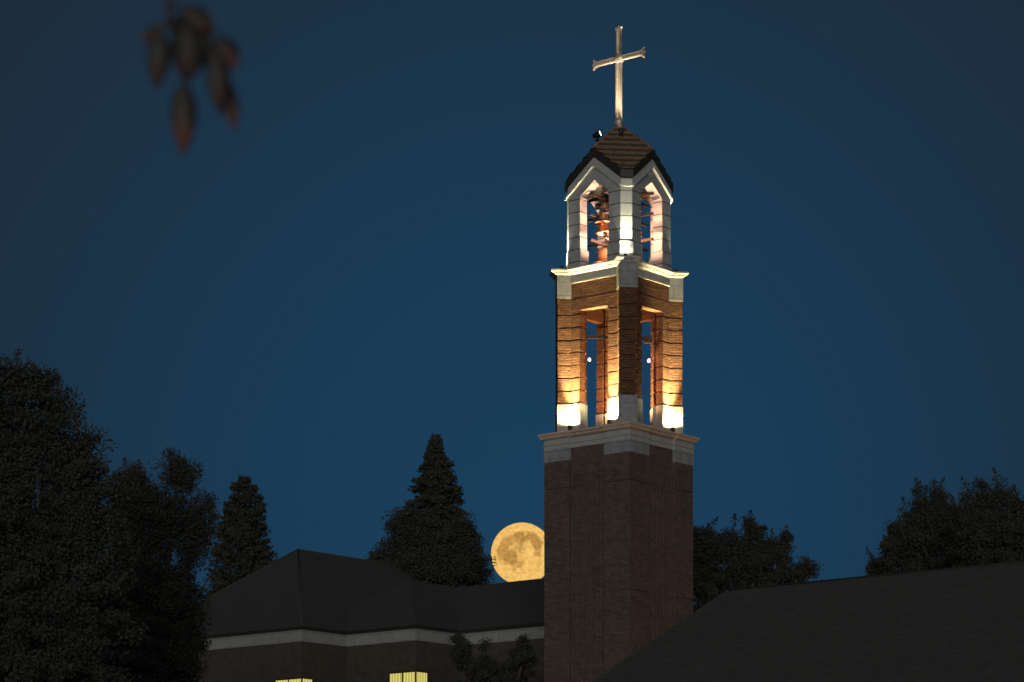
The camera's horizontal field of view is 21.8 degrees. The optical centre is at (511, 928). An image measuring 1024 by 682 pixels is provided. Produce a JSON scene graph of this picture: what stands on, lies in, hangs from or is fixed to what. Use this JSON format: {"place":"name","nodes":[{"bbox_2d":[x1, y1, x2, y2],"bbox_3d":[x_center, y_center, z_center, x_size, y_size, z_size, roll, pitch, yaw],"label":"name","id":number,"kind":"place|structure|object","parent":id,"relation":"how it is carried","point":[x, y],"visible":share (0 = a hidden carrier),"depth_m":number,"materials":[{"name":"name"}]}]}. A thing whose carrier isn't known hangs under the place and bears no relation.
{"place":"outdoors","nodes":[
{"label":"outdoors","id":0,"kind":"place"},
{"bbox_2d":[0,0,1023,626],"label":"sky","id":1,"kind":"structure","parent":0,"point":[345,276],"materials":[{"name":"blue"}]},
{"bbox_2d":[491,523,543,581],"bbox_3d":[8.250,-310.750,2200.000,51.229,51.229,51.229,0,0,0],"label":"moon","id":2,"kind":"object","parent":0,"point":[517,550],"visible":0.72,"depth_m":2180.70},
{"bbox_2d":[538,26,699,681],"bbox_3d":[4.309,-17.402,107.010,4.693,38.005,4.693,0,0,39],"label":"bell tower","id":3,"kind":"structure","parent":0,"point":[618,540],"depth_m":105.82,"materials":[{"name":"brick"}]},
{"bbox_2d":[592,129,602,141],"bbox_3d":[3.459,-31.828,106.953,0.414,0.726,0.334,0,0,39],"label":"floodlight","id":4,"kind":"object","parent":3,"relation":"attached to","point":[597,134],"visible":0.97,"depth_m":106.86,"materials":[{"name":"black metal"}]},
{"bbox_2d":[594,244,606,262],"bbox_3d":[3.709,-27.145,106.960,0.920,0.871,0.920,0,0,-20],"label":"bell","id":5,"kind":"object","parent":3,"relation":"hanging from","point":[602,255],"visible":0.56,"depth_m":106.72,"materials":[{"name":"brown metal"}]},
{"bbox_2d":[595,207,608,224],"bbox_3d":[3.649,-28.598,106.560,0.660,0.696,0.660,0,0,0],"label":"bell","id":6,"kind":"object","parent":3,"relation":"hanging from","point":[602,219],"visible":0.94,"depth_m":106.50,"materials":[{"name":"brown metal"}]},
{"bbox_2d":[595,218,608,235],"bbox_3d":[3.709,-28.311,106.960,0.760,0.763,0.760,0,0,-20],"label":"bell","id":7,"kind":"object","parent":3,"relation":"hanging from","point":[602,229],"visible":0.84,"depth_m":106.78,"materials":[{"name":"brown metal"}]},
{"bbox_2d":[597,199,608,214],"bbox_3d":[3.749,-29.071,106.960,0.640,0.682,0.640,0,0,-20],"label":"bell","id":8,"kind":"object","parent":3,"relation":"hanging from","point":[604,204],"visible":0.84,"depth_m":106.82,"materials":[{"name":"brown metal"}]},
{"bbox_2d":[618,128,623,136],"bbox_3d":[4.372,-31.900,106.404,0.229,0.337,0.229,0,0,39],"label":"floodlight","id":9,"kind":"object","parent":3,"relation":"on","point":[620,130],"visible":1,"depth_m":106.32,"materials":[{"name":"black metal"}]},
{"bbox_2d":[591,560,1023,681],"bbox_3d":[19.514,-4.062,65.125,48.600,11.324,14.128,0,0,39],"label":"chapel hall","id":10,"kind":"structure","parent":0,"point":[959,624],"depth_m":71.40,"materials":[{"name":"brick"}]},
{"label":"ground","id":11,"kind":"structure","parent":0,"visible":0},
{"bbox_2d":[0,348,149,681],"bbox_3d":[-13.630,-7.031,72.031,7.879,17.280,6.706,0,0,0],"label":"broadleaf tree","id":12,"kind":"object","parent":11,"relation":"on","point":[43,562],"visible":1,"depth_m":70.99,"materials":[{"name":"green plant"}]},
{"bbox_2d":[44,447,222,681],"bbox_3d":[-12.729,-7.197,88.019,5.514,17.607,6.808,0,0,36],"label":"broadleaf tree","id":13,"kind":"object","parent":11,"relation":"on","point":[167,593],"visible":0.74,"depth_m":87.45,"materials":[{"name":"green plant"}]},
{"bbox_2d":[148,606,208,681],"bbox_3d":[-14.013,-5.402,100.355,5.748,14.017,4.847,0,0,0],"label":"broadleaf tree","id":14,"kind":"object","parent":11,"relation":"on","point":[199,664],"visible":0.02,"depth_m":100.45,"materials":[{"name":"green plant"}]},
{"bbox_2d":[141,0,239,155],"bbox_3d":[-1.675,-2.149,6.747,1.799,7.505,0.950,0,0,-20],"label":"leafy foreground tree","id":15,"kind":"object","parent":11,"relation":"on","point":[192,48],"visible":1,"depth_m":6.62,"materials":[{"name":"brown plant"}]},
{"bbox_2d":[199,475,277,596],"bbox_3d":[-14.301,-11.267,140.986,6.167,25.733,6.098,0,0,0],"label":"columnar conifer","id":16,"kind":"object","parent":11,"relation":"on","point":[244,548],"visible":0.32,"depth_m":140.34,"materials":[{"name":"green plant"}]},
{"bbox_2d":[171,549,544,681],"bbox_3d":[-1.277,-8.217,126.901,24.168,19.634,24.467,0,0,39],"label":"brick hall","id":17,"kind":"structure","parent":11,"relation":"on","point":[299,615],"depth_m":120.10,"materials":[{"name":"brick"}]},
{"bbox_2d":[274,677,312,681],"bbox_3d":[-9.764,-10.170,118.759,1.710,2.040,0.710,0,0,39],"label":"window","id":18,"kind":"structure","parent":17,"relation":"in","point":[298,679],"depth_m":118.35,"materials":[{"name":"yellow glass"}]},
{"bbox_2d":[389,670,427,681],"bbox_3d":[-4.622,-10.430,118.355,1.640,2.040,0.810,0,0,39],"label":"window","id":19,"kind":"structure","parent":17,"relation":"in","point":[415,675],"depth_m":117.95,"materials":[{"name":"yellow glass"}]},
{"bbox_2d":[364,504,497,586],"bbox_3d":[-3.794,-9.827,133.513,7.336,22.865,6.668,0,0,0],"label":"broadleaf tree","id":20,"kind":"object","parent":11,"relation":"on","point":[432,552],"visible":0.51,"depth_m":132.21,"materials":[{"name":"green plant"}]},
{"bbox_2d":[402,433,489,582],"bbox_3d":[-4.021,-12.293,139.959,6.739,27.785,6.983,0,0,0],"label":"conifer tree","id":21,"kind":"object","parent":11,"relation":"on","point":[438,491],"visible":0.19,"depth_m":139.45,"materials":[{"name":"green plant"}]},
{"bbox_2d":[447,630,540,681],"bbox_3d":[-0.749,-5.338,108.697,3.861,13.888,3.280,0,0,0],"label":"broadleaf tree","id":22,"kind":"object","parent":11,"relation":"on","point":[485,668],"visible":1,"depth_m":108.76,"materials":[{"name":"green plant"}]},
{"bbox_2d":[692,509,823,611],"bbox_3d":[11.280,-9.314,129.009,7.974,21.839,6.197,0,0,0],"label":"broadleaf tree","id":23,"kind":"object","parent":11,"relation":"on","point":[712,579],"visible":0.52,"depth_m":127.69,"materials":[{"name":"green plant"}]},
{"bbox_2d":[864,477,970,575],"bbox_3d":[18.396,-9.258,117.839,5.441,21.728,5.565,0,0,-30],"label":"broadleaf tree","id":24,"kind":"object","parent":11,"relation":"on","point":[908,545],"visible":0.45,"depth_m":117.52,"materials":[{"name":"green plant"}]},
{"bbox_2d":[946,467,1023,566],"bbox_3d":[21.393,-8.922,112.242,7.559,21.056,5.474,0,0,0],"label":"broadleaf tree","id":25,"kind":"object","parent":11,"relation":"on","point":[996,532],"visible":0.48,"depth_m":111.63,"materials":[{"name":"green plant"}]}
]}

